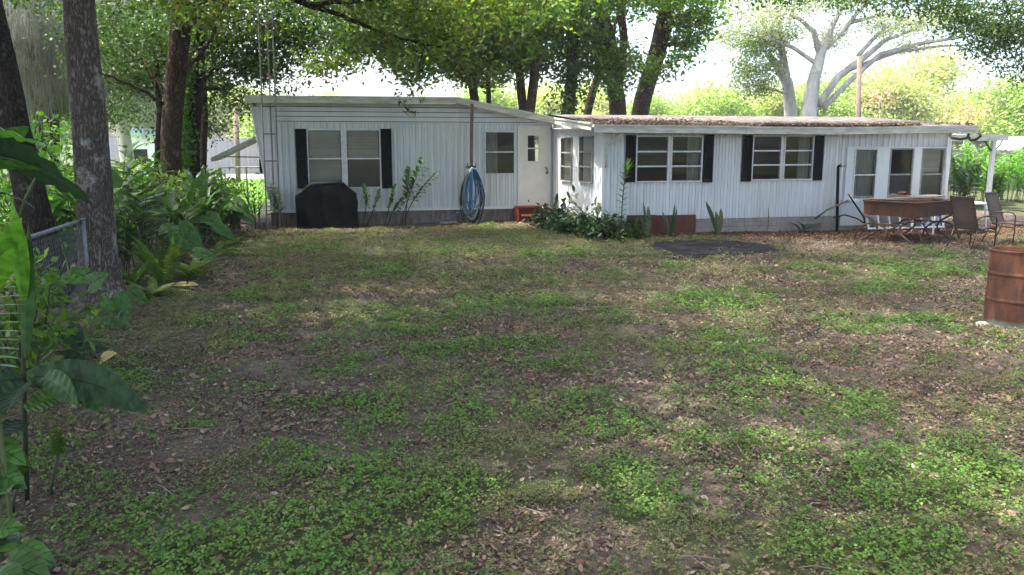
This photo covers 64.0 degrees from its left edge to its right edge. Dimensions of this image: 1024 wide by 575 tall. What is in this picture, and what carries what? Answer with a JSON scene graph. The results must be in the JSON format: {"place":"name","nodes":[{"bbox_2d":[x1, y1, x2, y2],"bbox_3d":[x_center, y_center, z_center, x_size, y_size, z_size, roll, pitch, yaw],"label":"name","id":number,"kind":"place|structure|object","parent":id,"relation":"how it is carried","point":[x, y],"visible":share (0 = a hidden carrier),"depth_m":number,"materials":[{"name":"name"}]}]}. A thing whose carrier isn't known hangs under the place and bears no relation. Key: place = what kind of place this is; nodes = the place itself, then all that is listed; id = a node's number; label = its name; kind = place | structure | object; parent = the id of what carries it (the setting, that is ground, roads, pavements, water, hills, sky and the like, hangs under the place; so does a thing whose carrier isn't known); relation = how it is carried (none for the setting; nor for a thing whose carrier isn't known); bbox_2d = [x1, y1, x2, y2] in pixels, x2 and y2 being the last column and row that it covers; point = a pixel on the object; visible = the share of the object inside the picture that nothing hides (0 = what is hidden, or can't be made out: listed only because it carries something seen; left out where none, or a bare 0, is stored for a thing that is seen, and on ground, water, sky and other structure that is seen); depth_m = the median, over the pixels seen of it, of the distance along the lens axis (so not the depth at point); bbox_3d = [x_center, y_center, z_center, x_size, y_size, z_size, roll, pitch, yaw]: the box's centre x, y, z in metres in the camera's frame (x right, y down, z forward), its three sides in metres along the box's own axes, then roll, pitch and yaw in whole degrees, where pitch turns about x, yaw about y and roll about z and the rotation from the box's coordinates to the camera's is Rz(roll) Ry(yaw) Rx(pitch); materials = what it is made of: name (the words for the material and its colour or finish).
{"place":"outdoors","nodes":[
{"label":"outdoors","id":0,"kind":"place"},
{"bbox_2d":[0,178,266,220],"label":"side lawn","id":1,"kind":"structure","parent":0,"point":[242,192],"depth_m":36.53,"materials":[{"name":"green plant"}]},
{"bbox_2d":[206,166,250,199],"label":"shrub","id":2,"kind":"object","parent":1,"relation":"on","point":[228,181],"visible":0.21,"depth_m":22.61,"materials":[{"name":"green plant"}]},
{"bbox_2d":[114,128,155,175],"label":"building","id":3,"kind":"structure","parent":0,"point":[141,150],"depth_m":41.28,"materials":[{"name":"white plastic"}]},
{"bbox_2d":[0,144,1023,574],"bbox_3d":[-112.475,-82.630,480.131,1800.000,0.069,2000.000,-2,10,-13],"label":"ground","id":4,"kind":"structure","parent":0,"point":[484,512],"depth_m":5.81,"materials":[{"name":"plant"}]},
{"bbox_2d":[0,218,25,533],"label":"palm frond plant","id":5,"kind":"object","parent":4,"relation":"on","point":[10,234],"visible":0.98,"depth_m":3.95,"materials":[{"name":"green plant"}]},
{"bbox_2d":[0,437,56,574],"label":"elephant ear","id":6,"kind":"object","parent":4,"relation":"on","point":[31,557],"visible":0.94,"depth_m":3.88},
{"bbox_2d":[0,0,71,309],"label":"oak tree","id":7,"kind":"object","parent":4,"relation":"on","point":[14,113],"visible":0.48,"depth_m":9.65,"materials":[{"name":"brown plant"}]},
{"bbox_2d":[0,111,73,221],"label":"shrub","id":8,"kind":"object","parent":4,"relation":"on","point":[58,149],"visible":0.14,"depth_m":16.16,"materials":[{"name":"green plant"}]},
{"bbox_2d":[0,126,92,217],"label":"banana plant","id":9,"kind":"object","parent":4,"relation":"on","point":[17,157],"visible":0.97,"depth_m":4.70,"materials":[{"name":"green plant"}]},
{"bbox_2d":[47,427,64,495],"bbox_3d":[-2.591,1.012,4.669,0.110,0.428,0.093,-9,14,-43],"label":"beehive ginger","id":10,"kind":"object","parent":4,"relation":"on","point":[56,438],"visible":0.98,"depth_m":4.64,"materials":[{"name":"plant"}]},
{"bbox_2d":[0,153,133,269],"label":"shrub","id":11,"kind":"object","parent":4,"relation":"on","point":[7,187],"visible":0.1,"depth_m":11.58,"materials":[{"name":"green plant"}]},
{"bbox_2d":[28,322,107,369],"bbox_3d":[-4.085,0.625,7.445,0.686,0.450,1.000,-2,10,-13],"label":"elephant ear","id":12,"kind":"object","parent":4,"relation":"on","point":[69,353],"visible":0.5,"depth_m":7.67},
{"bbox_2d":[0,246,145,382],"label":"shrub","id":13,"kind":"object","parent":4,"relation":"on","point":[42,289],"visible":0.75,"depth_m":6.79,"materials":[{"name":"green plant"}]},
{"bbox_2d":[0,204,146,505],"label":"elephant ear","id":14,"kind":"object","parent":4,"relation":"on","point":[90,385],"visible":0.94,"depth_m":4.32,"materials":[{"name":"green plant"}]},
{"bbox_2d":[47,166,117,286],"bbox_3d":[-6.043,-0.806,11.137,1.176,1.783,1.222,6,12,31],"label":"ginger plant","id":15,"kind":"object","parent":4,"relation":"on","point":[59,210],"visible":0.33,"depth_m":11.05,"materials":[{"name":"green plant"}]},
{"bbox_2d":[2,0,169,161],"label":"mossy oak","id":16,"kind":"object","parent":4,"relation":"on","point":[48,95],"visible":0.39,"depth_m":21.50,"materials":[{"name":"green plant"}]},
{"bbox_2d":[0,155,185,255],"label":"shrub","id":17,"kind":"object","parent":4,"relation":"on","point":[64,169],"visible":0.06,"depth_m":14.55,"materials":[{"name":"green plant"}]},
{"bbox_2d":[62,0,133,309],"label":"oak tree","id":18,"kind":"object","parent":4,"relation":"on","point":[91,156],"visible":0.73,"depth_m":9.91,"materials":[{"name":"grey plant"}]},
{"bbox_2d":[61,266,148,339],"bbox_3d":[-4.501,0.252,9.106,0.947,0.816,1.520,-5,11,-28],"label":"elephant ear","id":19,"kind":"object","parent":4,"relation":"on","point":[120,314],"visible":0.74,"depth_m":9.44},
{"bbox_2d":[0,173,225,367],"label":"chain link fence","id":20,"kind":"object","parent":4,"relation":"on","point":[82,221],"visible":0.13,"depth_m":9.64,"materials":[{"name":"metal"}]},
{"bbox_2d":[73,140,156,265],"bbox_3d":[-6.334,-1.344,13.338,1.262,2.078,1.093,5,11,24],"label":"ginger plant","id":21,"kind":"object","parent":4,"relation":"on","point":[128,150],"visible":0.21,"depth_m":13.36,"materials":[{"name":"green plant"}]},
{"bbox_2d":[71,171,179,282],"bbox_3d":[-5.447,-0.840,11.731,1.445,1.643,0.984,-6,12,-33],"label":"ginger plant","id":22,"kind":"object","parent":4,"relation":"on","point":[129,240],"visible":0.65,"depth_m":11.74,"materials":[{"name":"green plant"}]},
{"bbox_2d":[57,162,210,248],"bbox_3d":[-7.211,-1.568,15.778,2.843,1.744,2.483,1,10,7],"label":"shrub","id":23,"kind":"object","parent":4,"relation":"on","point":[170,182],"visible":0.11,"depth_m":15.66,"materials":[{"name":"green plant"}]},
{"bbox_2d":[106,1,163,168],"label":"mossy oak","id":24,"kind":"object","parent":4,"relation":"on","point":[122,139],"visible":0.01,"depth_m":30.68,"materials":[{"name":"green plant"}]},
{"bbox_2d":[113,152,169,274],"bbox_3d":[-5.677,-1.085,12.397,1.007,1.893,0.426,0,10,-3],"label":"ginger plant","id":25,"kind":"object","parent":4,"relation":"on","point":[139,226],"visible":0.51,"depth_m":12.41,"materials":[{"name":"green plant"}]},
{"bbox_2d":[117,225,193,285],"bbox_3d":[-4.937,-0.436,11.520,0.882,0.860,1.077,7,12,34],"label":"sword fern","id":26,"kind":"object","parent":4,"relation":"on","point":[168,263],"visible":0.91,"depth_m":11.50,"materials":[{"name":"plant"}]},
{"bbox_2d":[98,8,221,184],"bbox_3d":[-7.933,-3.837,18.518,2.818,5.230,2.932,-2,10,-13],"label":"sapling","id":27,"kind":"object","parent":4,"relation":"on","point":[160,76],"visible":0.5,"depth_m":18.17,"materials":[{"name":"green plant"}]},
{"bbox_2d":[111,169,216,280],"bbox_3d":[-5.033,-0.905,11.732,1.716,1.762,0.410,2,10,13],"label":"elephant ear","id":28,"kind":"object","parent":4,"relation":"on","point":[193,245],"visible":0.8,"depth_m":11.71},
{"bbox_2d":[147,190,213,264],"bbox_3d":[-5.380,-0.943,13.285,1.048,1.305,1.002,-6,12,-29],"label":"ginger plant","id":29,"kind":"object","parent":4,"relation":"on","point":[173,216],"visible":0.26,"depth_m":13.22,"materials":[{"name":"green plant"}]},
{"bbox_2d":[109,137,259,172],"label":"board fence","id":30,"kind":"object","parent":4,"relation":"on","point":[251,150],"visible":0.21,"depth_m":56.32,"materials":[{"name":"wood"}]},
{"bbox_2d":[7,0,389,187],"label":"shade tree","id":31,"kind":"object","parent":4,"relation":"on","point":[178,66],"visible":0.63,"depth_m":17.46,"materials":[{"name":"green plant"}]},
{"bbox_2d":[144,0,253,172],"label":"sapling","id":32,"kind":"object","parent":4,"relation":"on","point":[205,135],"visible":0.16,"depth_m":20.89,"materials":[{"name":"green plant"}]},
{"bbox_2d":[163,174,234,247],"bbox_3d":[-5.539,-1.268,14.580,1.084,1.482,1.015,-2,10,-13],"label":"elephant ear","id":33,"kind":"object","parent":4,"relation":"on","point":[200,183],"visible":0.69,"depth_m":14.79},
{"bbox_2d":[172,253,227,278],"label":"sword fern","id":34,"kind":"object","parent":4,"relation":"on","point":[192,271],"visible":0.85,"depth_m":12.29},
{"bbox_2d":[181,189,242,245],"bbox_3d":[-5.919,-1.364,15.955,0.950,1.211,1.513,3,10,17],"label":"ginger plant","id":35,"kind":"object","parent":4,"relation":"on","point":[222,209],"visible":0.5,"depth_m":15.95,"materials":[{"name":"green plant"}]},
{"bbox_2d":[210,190,255,238],"bbox_3d":[-5.963,-1.532,17.155,1.089,1.108,0.738,-2,10,-13],"label":"elephant ear","id":36,"kind":"object","parent":4,"relation":"on","point":[241,205],"visible":0.75,"depth_m":17.03},
{"bbox_2d":[207,78,271,158],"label":"background tree","id":37,"kind":"object","parent":4,"relation":"on","point":[221,113],"visible":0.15,"depth_m":76.01,"materials":[{"name":"green plant"}]},
{"bbox_2d":[98,0,410,177],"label":"shade tree","id":38,"kind":"object","parent":4,"relation":"on","point":[197,105],"visible":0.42,"depth_m":20.07,"materials":[{"name":"green plant"}]},
{"bbox_2d":[181,29,199,180],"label":"climbing vine","id":39,"kind":"object","parent":38,"relation":"attached to","point":[186,122],"visible":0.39,"depth_m":19.08,"materials":[{"name":"green plant"}]},
{"bbox_2d":[257,0,280,229],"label":"antenna tower","id":40,"kind":"structure","parent":4,"relation":"on","point":[270,106],"depth_m":18.95,"materials":[{"name":"metal"}]},
{"bbox_2d":[295,180,359,228],"bbox_3d":[-4.406,-1.986,19.528,1.482,1.130,0.677,-2,10,-13],"label":"covered grill","id":41,"kind":"object","parent":4,"relation":"on","point":[324,204],"visible":0.98,"depth_m":19.25,"materials":[{"name":"fabric"}]},
{"bbox_2d":[115,0,581,93],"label":"oak tree","id":42,"kind":"object","parent":4,"relation":"on","point":[417,12],"visible":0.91,"depth_m":17.39,"materials":[{"name":"green plant"}]},
{"bbox_2d":[361,183,404,226],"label":"ginger plant","id":43,"kind":"object","parent":4,"relation":"on","point":[378,196],"visible":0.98,"depth_m":19.80,"materials":[{"name":"green plant"}]},
{"bbox_2d":[399,157,439,225],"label":"ginger plant","id":44,"kind":"object","parent":4,"relation":"on","point":[406,181],"visible":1,"depth_m":19.93,"materials":[{"name":"green plant"}]},
{"bbox_2d":[320,1,526,103],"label":"broadleaf tree","id":45,"kind":"object","parent":4,"relation":"on","point":[471,76],"visible":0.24,"depth_m":23.74,"materials":[{"name":"green plant"}]},
{"bbox_2d":[466,104,475,222],"bbox_3d":[-1.016,-2.998,20.167,0.240,3.002,0.299,-2,10,-13],"label":"wooden post","id":46,"kind":"object","parent":4,"relation":"on","point":[471,132],"visible":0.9,"depth_m":20.14,"materials":[{"name":"brown wood"}]},
{"bbox_2d":[459,166,484,224],"bbox_3d":[-0.981,-2.223,20.158,0.638,1.538,0.179,-2,10,-13],"label":"garden hose","id":47,"kind":"object","parent":46,"relation":"hanging from","point":[480,204],"visible":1,"depth_m":20.15,"materials":[{"name":"blue rubber"}]},
{"bbox_2d":[446,81,538,144],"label":"background tree","id":48,"kind":"object","parent":4,"relation":"on","point":[495,96],"visible":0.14,"depth_m":58.40,"materials":[{"name":"green plant"}]},
{"bbox_2d":[422,0,595,160],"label":"broadleaf tree","id":49,"kind":"object","parent":4,"relation":"on","point":[532,51],"visible":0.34,"depth_m":24.57,"materials":[{"name":"green plant"}]},
{"bbox_2d":[1,221,1023,574],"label":"clover cover","id":50,"kind":"object","parent":4,"relation":"on","point":[635,489],"visible":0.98,"depth_m":5.27,"materials":[{"name":"green plant"}]},
{"bbox_2d":[1,217,1023,574],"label":"grass cover","id":51,"kind":"object","parent":4,"relation":"on","point":[551,281],"depth_m":8.37,"materials":[{"name":"green plant"}]},
{"bbox_2d":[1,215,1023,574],"bbox_3d":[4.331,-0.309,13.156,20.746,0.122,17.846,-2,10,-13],"label":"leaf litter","id":52,"kind":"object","parent":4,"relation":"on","point":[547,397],"visible":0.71,"depth_m":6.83,"materials":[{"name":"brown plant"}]},
{"bbox_2d":[520,200,573,229],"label":"leafy bush","id":53,"kind":"object","parent":4,"relation":"on","point":[537,218],"visible":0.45,"depth_m":19.03,"materials":[{"name":"green plant"}]},
{"bbox_2d":[498,79,605,143],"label":"background tree","id":54,"kind":"object","parent":4,"relation":"on","point":[542,90],"visible":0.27,"depth_m":57.15,"materials":[{"name":"green plant"}]},
{"bbox_2d":[499,0,620,114],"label":"broadleaf tree","id":55,"kind":"object","parent":4,"relation":"on","point":[569,98],"visible":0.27,"depth_m":26.36,"materials":[{"name":"green plant"}]},
{"bbox_2d":[538,206,596,235],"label":"leafy bush","id":56,"kind":"object","parent":4,"relation":"on","point":[568,223],"visible":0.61,"depth_m":17.77,"materials":[{"name":"green plant"}]},
{"bbox_2d":[544,79,629,114],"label":"background tree","id":57,"kind":"object","parent":4,"relation":"on","point":[603,104],"visible":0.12,"depth_m":61.71,"materials":[{"name":"green plant"}]},
{"bbox_2d":[571,212,642,240],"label":"leafy bush","id":58,"kind":"object","parent":4,"relation":"on","point":[607,227],"visible":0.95,"depth_m":17.00,"materials":[{"name":"green plant"}]},
{"bbox_2d":[244,95,981,235],"bbox_3d":[1.852,-3.277,21.370,16.637,3.193,8.711,-2,10,-13],"label":"mobile home","id":59,"kind":"object","parent":4,"relation":"on","point":[743,177],"visible":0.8,"depth_m":19.60,"materials":[{"name":"white"}]},
{"bbox_2d":[211,136,259,161],"bbox_3d":[-6.921,-3.557,20.886,1.232,0.641,2.000,-2,10,-13],"label":"propped awning","id":60,"kind":"object","parent":59,"relation":"attached to","point":[236,148],"visible":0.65,"depth_m":19.97,"materials":[{"name":"metal"}]},
{"bbox_2d":[306,129,381,187],"bbox_3d":[-4.092,-3.141,20.013,1.753,1.427,0.136,-2,10,-13],"label":"window","id":61,"kind":"structure","parent":59,"relation":"in","point":[357,170],"depth_m":20.05,"materials":[{"name":"glass"}]},
{"bbox_2d":[484,131,514,174],"bbox_3d":[-0.323,-3.430,20.870,0.793,1.088,0.182,-2,10,-13],"label":"window","id":62,"kind":"structure","parent":59,"relation":"in","point":[490,137],"depth_m":20.87,"materials":[{"name":"metal"}]},
{"bbox_2d":[518,126,549,205],"bbox_3d":[0.562,-3.106,21.067,0.836,2.052,0.132,-2,10,-13],"label":"door","id":63,"kind":"structure","parent":59,"relation":"in","point":[533,176],"depth_m":21.10,"materials":[{"name":"beige paint"}]},
{"bbox_2d":[560,137,572,182],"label":"window","id":64,"kind":"structure","parent":59,"relation":"in","point":[568,161],"depth_m":20.12,"materials":[{"name":"clear glass"}]},
{"bbox_2d":[578,136,593,183],"bbox_3d":[1.694,-2.891,18.491,0.100,1.051,0.936,-2,10,-13],"label":"window","id":65,"kind":"structure","parent":59,"relation":"in","point":[588,141],"depth_m":18.63,"materials":[{"name":"clear glass"}]},
{"bbox_2d":[635,135,703,182],"bbox_3d":[3.393,-2.793,17.789,1.549,1.001,0.182,-2,10,-13],"label":"window","id":66,"kind":"structure","parent":59,"relation":"in","point":[692,151],"depth_m":17.84,"materials":[{"name":"metal"}]},
{"bbox_2d":[570,116,972,126],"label":"roof litter","id":67,"kind":"object","parent":59,"relation":"on","point":[633,121],"visible":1,"depth_m":18.11,"materials":[{"name":"brown plant"}]},
{"bbox_2d":[751,135,814,180],"bbox_3d":[6.046,-2.913,18.390,1.524,0.998,0.182,-2,10,-13],"label":"window","id":68,"kind":"structure","parent":59,"relation":"in","point":[803,150],"depth_m":18.43,"materials":[{"name":"metal"}]},
{"bbox_2d":[852,148,878,199],"bbox_3d":[8.112,-2.621,18.919,0.606,1.173,0.182,-2,10,-13],"label":"window","id":69,"kind":"structure","parent":59,"relation":"in","point":[863,160],"depth_m":18.96,"materials":[{"name":"metal"}]},
{"bbox_2d":[887,148,914,197],"bbox_3d":[9.039,-2.652,19.095,0.636,1.173,0.112,-2,10,-13],"label":"window","id":70,"kind":"structure","parent":59,"relation":"in","point":[896,182],"depth_m":19.17,"materials":[{"name":"clear glass"}]},
{"bbox_2d":[919,148,945,197],"bbox_3d":[9.861,-2.687,19.294,0.621,1.173,0.136,-2,10,-13],"label":"window","id":71,"kind":"structure","parent":59,"relation":"in","point":[929,182],"depth_m":19.33,"materials":[{"name":"clear glass"}]},
{"bbox_2d":[562,0,666,114],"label":"broadleaf tree","id":72,"kind":"object","parent":4,"relation":"on","point":[636,12],"visible":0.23,"depth_m":28.12,"materials":[{"name":"green plant"}]},
{"bbox_2d":[525,0,744,114],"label":"broadleaf tree","id":73,"kind":"object","parent":4,"relation":"on","point":[613,60],"visible":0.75,"depth_m":27.04,"materials":[{"name":"green plant"}]},
{"bbox_2d":[626,92,692,115],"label":"background tree","id":74,"kind":"object","parent":4,"relation":"on","point":[657,106],"visible":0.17,"depth_m":57.93,"materials":[{"name":"green plant"}]},
{"bbox_2d":[671,75,758,115],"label":"background tree","id":75,"kind":"object","parent":4,"relation":"on","point":[702,90],"visible":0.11,"depth_m":59.53,"materials":[{"name":"green plant"}]},
{"bbox_2d":[648,239,787,258],"bbox_3d":[3.895,-0.755,15.752,2.483,0.091,2.484,-2,10,-13],"label":"tarp","id":76,"kind":"object","parent":4,"relation":"on","point":[699,248],"visible":0.7,"depth_m":15.65,"materials":[{"name":"plastic"}]},
{"bbox_2d":[675,83,772,115],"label":"background tree","id":77,"kind":"object","parent":4,"relation":"on","point":[715,106],"visible":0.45,"depth_m":56.21,"materials":[{"name":"green plant"}]},
{"bbox_2d":[713,7,808,115],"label":"old oak","id":78,"kind":"object","parent":4,"relation":"on","point":[780,66],"visible":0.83,"depth_m":48.04,"materials":[{"name":"green plant"}]},
{"bbox_2d":[737,81,803,115],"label":"background tree","id":79,"kind":"object","parent":4,"relation":"on","point":[777,107],"visible":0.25,"depth_m":62.58,"materials":[{"name":"green plant"}]},
{"bbox_2d":[627,224,1023,252],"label":"leaf drift","id":80,"kind":"object","parent":4,"relation":"on","point":[804,233],"visible":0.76,"depth_m":17.99,"materials":[{"name":"red plant"}]},
{"bbox_2d":[780,78,888,116],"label":"background tree","id":81,"kind":"object","parent":4,"relation":"on","point":[834,109],"visible":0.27,"depth_m":60.81,"materials":[{"name":"green plant"}]},
{"bbox_2d":[695,0,1009,116],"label":"old oak","id":82,"kind":"object","parent":4,"relation":"on","point":[811,100],"visible":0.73,"depth_m":47.36,"materials":[{"name":"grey plant"}]},
{"bbox_2d":[710,0,1023,92],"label":"oak tree","id":83,"kind":"object","parent":4,"relation":"on","point":[991,31],"visible":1,"depth_m":20.25,"materials":[{"name":"green plant"}]},
{"bbox_2d":[849,68,910,117],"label":"flowering tree","id":84,"kind":"object","parent":4,"relation":"on","point":[874,94],"visible":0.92,"depth_m":57.69,"materials":[{"name":"yellow plant"}]},
{"bbox_2d":[837,64,957,121],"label":"background tree","id":85,"kind":"object","parent":4,"relation":"on","point":[919,107],"visible":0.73,"depth_m":62.31,"materials":[{"name":"green plant"}]},
{"bbox_2d":[864,215,943,228],"bbox_3d":[9.088,-1.577,18.992,2.025,0.390,0.252,-2,10,-13],"label":"leaning window sash","id":86,"kind":"object","parent":4,"relation":"on","point":[938,218],"visible":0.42,"depth_m":19.04,"materials":[{"name":"white plastic"}]},
{"bbox_2d":[854,194,959,244],"bbox_3d":[8.332,-1.466,17.223,1.640,0.942,1.445,-7,12,-36],"label":"patio table","id":87,"kind":"object","parent":4,"relation":"on","point":[912,207],"visible":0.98,"depth_m":16.86,"materials":[{"name":"metal"}]},
{"bbox_2d":[869,42,994,104],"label":"background tree","id":88,"kind":"object","parent":4,"relation":"on","point":[938,68],"visible":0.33,"depth_m":71.25,"materials":[{"name":"green plant"}]},
{"bbox_2d":[916,87,988,146],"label":"background tree","id":89,"kind":"object","parent":4,"relation":"on","point":[963,98],"visible":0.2,"depth_m":65.59,"materials":[{"name":"green plant"}]},
{"bbox_2d":[948,141,986,198],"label":"ginger plant","id":90,"kind":"object","parent":4,"relation":"on","point":[968,162],"visible":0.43,"depth_m":27.09,"materials":[{"name":"green plant"}]},
{"bbox_2d":[948,158,987,197],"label":"ginger plant","id":91,"kind":"object","parent":4,"relation":"on","point":[966,189],"visible":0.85,"depth_m":25.86,"materials":[{"name":"green plant"}]},
{"bbox_2d":[933,96,1004,149],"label":"background tree","id":92,"kind":"object","parent":4,"relation":"on","point":[976,143],"visible":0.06,"depth_m":64.36,"materials":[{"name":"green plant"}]},
{"bbox_2d":[936,97,1003,148],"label":"flowering tree","id":93,"kind":"object","parent":4,"relation":"on","point":[965,115],"visible":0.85,"depth_m":55.04,"materials":[{"name":"yellow plant"}]},
{"bbox_2d":[946,195,997,249],"bbox_3d":[8.773,-1.236,15.624,0.687,1.018,0.573,-4,11,-20],"label":"patio chair","id":94,"kind":"object","parent":4,"relation":"on","point":[964,212],"visible":0.92,"depth_m":15.50,"materials":[{"name":"brown fabric"}]},
{"bbox_2d":[952,134,1008,208],"bbox_3d":[13.356,-3.933,27.095,2.624,2.377,4.680,-2,10,-13],"label":"patio cover","id":95,"kind":"object","parent":4,"relation":"on","point":[993,139],"visible":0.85,"depth_m":25.04,"materials":[{"name":"metal"}]},
{"bbox_2d":[939,72,1023,136],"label":"background tree","id":96,"kind":"object","parent":4,"relation":"on","point":[1012,127],"visible":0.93,"depth_m":54.49,"materials":[{"name":"green plant"}]},
{"bbox_2d":[940,78,1023,133],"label":"background tree","id":97,"kind":"object","parent":4,"relation":"on","point":[982,114],"visible":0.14,"depth_m":58.72,"materials":[{"name":"green plant"}]},
{"bbox_2d":[949,149,1023,190],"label":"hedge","id":98,"kind":"object","parent":4,"relation":"on","point":[1006,151],"visible":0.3,"depth_m":35.12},
{"bbox_2d":[973,167,1010,196],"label":"ginger plant","id":99,"kind":"object","parent":4,"relation":"on","point":[998,177],"visible":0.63,"depth_m":26.78,"materials":[{"name":"green plant"}]},
{"bbox_2d":[981,192,1023,243],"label":"patio chair","id":100,"kind":"object","parent":4,"relation":"on","point":[993,203],"visible":0.95,"depth_m":16.70,"materials":[{"name":"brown metal"}]},
{"bbox_2d":[982,246,1023,329],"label":"steel barrel","id":101,"kind":"object","parent":4,"relation":"on","point":[1004,300],"visible":1,"depth_m":8.90,"materials":[{"name":"metal"}]},
{"bbox_2d":[999,148,1023,201],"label":"ginger plant","id":102,"kind":"object","parent":4,"relation":"on","point":[1019,186],"visible":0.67,"depth_m":28.55,"materials":[{"name":"green plant"}]},
{"bbox_2d":[4,199,1020,574],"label":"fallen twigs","id":103,"kind":"object","parent":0,"point":[594,377],"depth_m":6.80,"materials":[{"name":"wood"}]},
{"bbox_2d":[42,0,1023,144],"label":"sky","id":104,"kind":"structure","parent":0,"point":[799,66],"materials":[{"name":"white"}]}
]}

